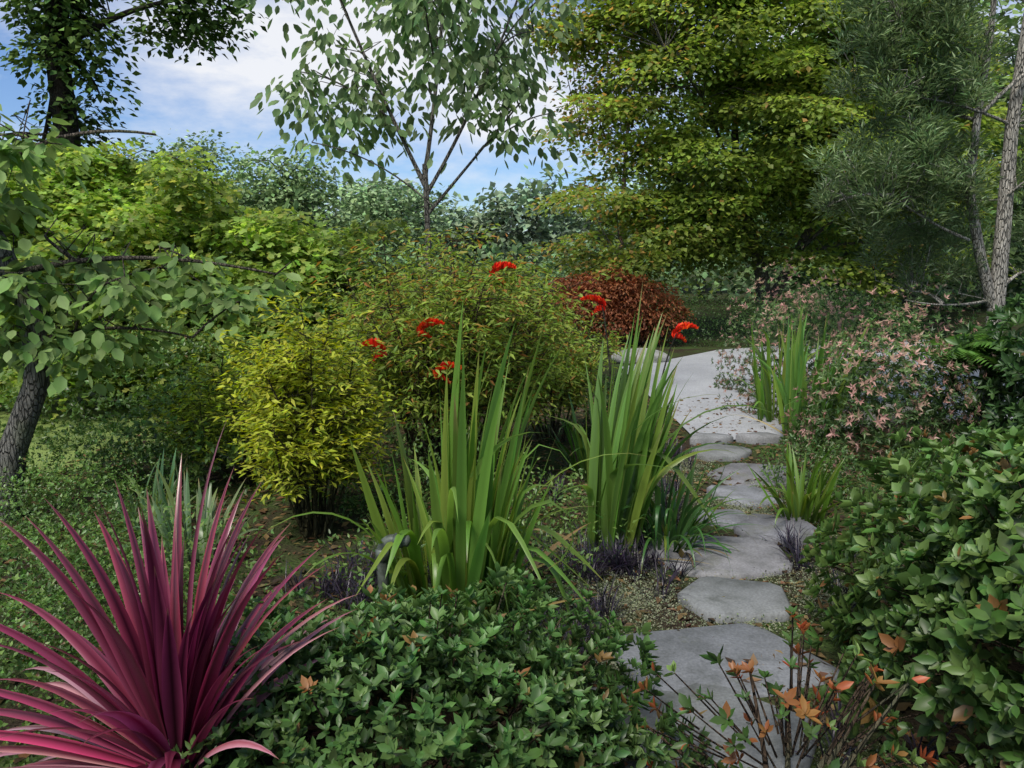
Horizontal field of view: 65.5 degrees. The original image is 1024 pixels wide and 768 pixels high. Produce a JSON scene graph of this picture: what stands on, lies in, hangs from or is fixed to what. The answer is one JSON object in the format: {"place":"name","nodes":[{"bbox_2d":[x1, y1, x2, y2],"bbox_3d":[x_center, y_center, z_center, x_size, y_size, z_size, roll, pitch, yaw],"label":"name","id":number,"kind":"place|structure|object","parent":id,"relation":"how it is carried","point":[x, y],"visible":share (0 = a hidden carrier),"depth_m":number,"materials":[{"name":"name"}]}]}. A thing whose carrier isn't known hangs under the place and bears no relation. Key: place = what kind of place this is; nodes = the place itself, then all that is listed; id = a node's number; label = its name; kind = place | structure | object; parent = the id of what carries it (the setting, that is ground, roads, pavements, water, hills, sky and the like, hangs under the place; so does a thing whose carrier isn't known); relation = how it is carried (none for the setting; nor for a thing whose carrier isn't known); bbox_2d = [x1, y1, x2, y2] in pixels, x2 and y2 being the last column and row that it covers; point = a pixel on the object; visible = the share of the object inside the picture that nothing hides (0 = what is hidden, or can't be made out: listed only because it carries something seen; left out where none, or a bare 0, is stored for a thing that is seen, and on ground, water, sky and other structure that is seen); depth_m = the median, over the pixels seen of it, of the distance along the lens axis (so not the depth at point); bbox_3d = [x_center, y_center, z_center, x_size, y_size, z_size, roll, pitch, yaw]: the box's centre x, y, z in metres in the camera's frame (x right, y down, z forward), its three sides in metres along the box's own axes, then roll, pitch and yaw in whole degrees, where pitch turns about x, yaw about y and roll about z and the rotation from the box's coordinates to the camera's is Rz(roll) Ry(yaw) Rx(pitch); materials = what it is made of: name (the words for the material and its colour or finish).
{"place":"outdoors","nodes":[
{"label":"outdoors","id":0,"kind":"place"},
{"bbox_2d":[0,385,228,471],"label":"lawn","id":1,"kind":"structure","parent":0,"point":[4,418],"depth_m":7.46,"materials":[{"name":"green plant"}]},
{"bbox_2d":[0,0,267,205],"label":"ivy tree","id":2,"kind":"object","parent":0,"point":[191,16],"depth_m":13.20,"materials":[{"name":"green plant"}]},
{"bbox_2d":[0,260,1023,767],"bbox_3d":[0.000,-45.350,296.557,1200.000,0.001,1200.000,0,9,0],"label":"ground","id":3,"kind":"structure","parent":0,"point":[678,350],"depth_m":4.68,"materials":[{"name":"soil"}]},
{"bbox_2d":[0,416,205,767],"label":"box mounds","id":4,"kind":"object","parent":3,"relation":"on","point":[45,599],"visible":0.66,"depth_m":3.91,"materials":[{"name":"green plant"}]},
{"bbox_2d":[0,99,309,521],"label":"tree","id":5,"kind":"object","parent":3,"relation":"on","point":[170,289],"depth_m":4.71,"materials":[{"name":"green plant"}]},
{"bbox_2d":[0,422,356,767],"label":"cordyline","id":6,"kind":"object","parent":3,"relation":"on","point":[158,671],"depth_m":2.12,"materials":[{"name":"purple plant"}]},
{"bbox_2d":[0,138,436,423],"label":"bush","id":7,"kind":"object","parent":3,"relation":"on","point":[98,210],"depth_m":8.58,"materials":[{"name":"green plant"}]},
{"bbox_2d":[135,278,417,540],"bbox_3d":[-1.593,0.044,5.180,1.359,1.507,2.629,-6,11,-34],"label":"gold shrub","id":8,"kind":"object","parent":3,"relation":"on","point":[270,454],"depth_m":4.46,"materials":[{"name":"plant"}]},
{"bbox_2d":[375,533,410,617],"bbox_3d":[-0.491,0.851,3.321,0.154,0.481,0.061,2,9,11],"label":"rock","id":9,"kind":"object","parent":3,"relation":"on","point":[382,565],"visible":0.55,"depth_m":3.29,"materials":[{"name":"grey stone"}]},
{"bbox_2d":[70,562,736,767],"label":"bush","id":10,"kind":"object","parent":3,"relation":"on","point":[378,645],"depth_m":2.33,"materials":[{"name":"green plant"}]},
{"bbox_2d":[232,0,600,402],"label":"tree","id":11,"kind":"object","parent":3,"relation":"on","point":[473,58],"depth_m":7.63,"materials":[{"name":"green plant"}]},
{"bbox_2d":[0,262,910,651],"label":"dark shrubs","id":12,"kind":"object","parent":3,"relation":"on","point":[134,400],"visible":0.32,"depth_m":5.47,"materials":[{"name":"green plant"}]},
{"bbox_2d":[282,222,632,482],"bbox_3d":[-0.352,-0.280,6.079,2.797,1.864,3.051,0,9,0],"label":"bush","id":13,"kind":"object","parent":3,"relation":"on","point":[567,377],"depth_m":5.32,"materials":[{"name":"green plant"}]},
{"bbox_2d":[94,260,906,700],"bbox_3d":[1.041,0.126,5.360,6.753,1.904,3.034,-7,11,-37],"label":"crocosmia","id":14,"kind":"object","parent":3,"relation":"on","point":[620,454],"depth_m":4.11,"materials":[{"name":"green plant"}]},
{"bbox_2d":[526,263,696,346],"bbox_3d":[1.816,-1.501,14.919,3.332,1.565,2.153,0,9,0],"label":"bush","id":15,"kind":"object","parent":3,"relation":"on","point":[619,306],"depth_m":14.47,"materials":[{"name":"red plant"}]},
{"bbox_2d":[277,433,963,766],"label":"black mondo grass","id":16,"kind":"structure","parent":3,"relation":"on","point":[618,561],"depth_m":3.98,"materials":[{"name":"black plant"}]},
{"bbox_2d":[572,444,839,767],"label":"stepping stones","id":17,"kind":"object","parent":3,"relation":"on","point":[684,649],"visible":0.6,"depth_m":3.40,"materials":[{"name":"grey stone"}]},
{"bbox_2d":[512,442,938,767],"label":"thyme ground cover","id":18,"kind":"object","parent":3,"relation":"on","point":[635,602],"visible":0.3,"depth_m":3.80,"materials":[{"name":"green plant"}]},
{"bbox_2d":[689,432,822,445],"bbox_3d":[2.140,0.475,6.979,1.213,0.079,0.191,0,9,-2],"label":"gravel edging","id":19,"kind":"object","parent":3,"relation":"on","point":[762,438],"visible":0.62,"depth_m":6.91,"materials":[{"name":"grey stone"}]},
{"bbox_2d":[518,0,1023,335],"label":"tree","id":20,"kind":"object","parent":3,"relation":"on","point":[786,91],"depth_m":14.71,"materials":[{"name":"green plant"}]},
{"bbox_2d":[633,605,939,767],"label":"shrub","id":21,"kind":"object","parent":3,"relation":"on","point":[801,710],"depth_m":2.28,"materials":[{"name":"plant"}]},
{"bbox_2d":[622,338,1019,439],"bbox_3d":[5.290,-0.227,11.531,7.420,0.001,9.150,0,9,0],"label":"gravel court","id":22,"kind":"object","parent":3,"relation":"on","point":[701,367],"visible":0.32,"depth_m":9.53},
{"bbox_2d":[611,348,669,363],"bbox_3d":[1.988,-0.397,12.294,0.919,0.309,0.412,0,9,0],"label":"stepping stone","id":23,"kind":"object","parent":22,"relation":"on","point":[617,358],"visible":0.32,"depth_m":12.18,"materials":[{"name":"grey stone"}]},
{"bbox_2d":[709,245,1023,534],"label":"shrubs","id":24,"kind":"object","parent":3,"relation":"on","point":[1001,403],"visible":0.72,"depth_m":6.43,"materials":[{"name":"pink plant"}]},
{"bbox_2d":[874,334,1019,391],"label":"fern stalks","id":25,"kind":"object","parent":24,"relation":"attached to","point":[953,380],"visible":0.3,"depth_m":6.58,"materials":[{"name":"green plant"}]},
{"bbox_2d":[882,333,1023,384],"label":"fern fronds","id":26,"kind":"object","parent":24,"relation":"attached to","point":[983,348],"visible":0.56,"depth_m":6.49,"materials":[{"name":"green plant"}]},
{"bbox_2d":[862,404,933,431],"bbox_3d":[3.608,0.350,7.490,0.628,0.353,0.400,0,9,0],"label":"boulder","id":27,"kind":"object","parent":3,"relation":"on","point":[894,416],"visible":0.12,"depth_m":7.37,"materials":[{"name":"grey stone"}]},
{"bbox_2d":[798,419,1023,767],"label":"bush","id":28,"kind":"object","parent":3,"relation":"on","point":[974,570],"depth_m":2.64,"materials":[{"name":"green plant"}]},
{"bbox_2d":[800,0,1023,423],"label":"pine","id":29,"kind":"object","parent":3,"relation":"on","point":[880,56],"depth_m":6.75,"materials":[{"name":"green plant"}]},
{"bbox_2d":[0,0,1023,257],"label":"sky","id":30,"kind":"structure","parent":0,"point":[218,94],"materials":[{"name":"blue"}]},
{"bbox_2d":[364,268,693,462],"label":"red flowers","id":31,"kind":"object","parent":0,"point":[427,421],"visible":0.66,"depth_m":5.16,"materials":[{"name":"plant"}]}
]}

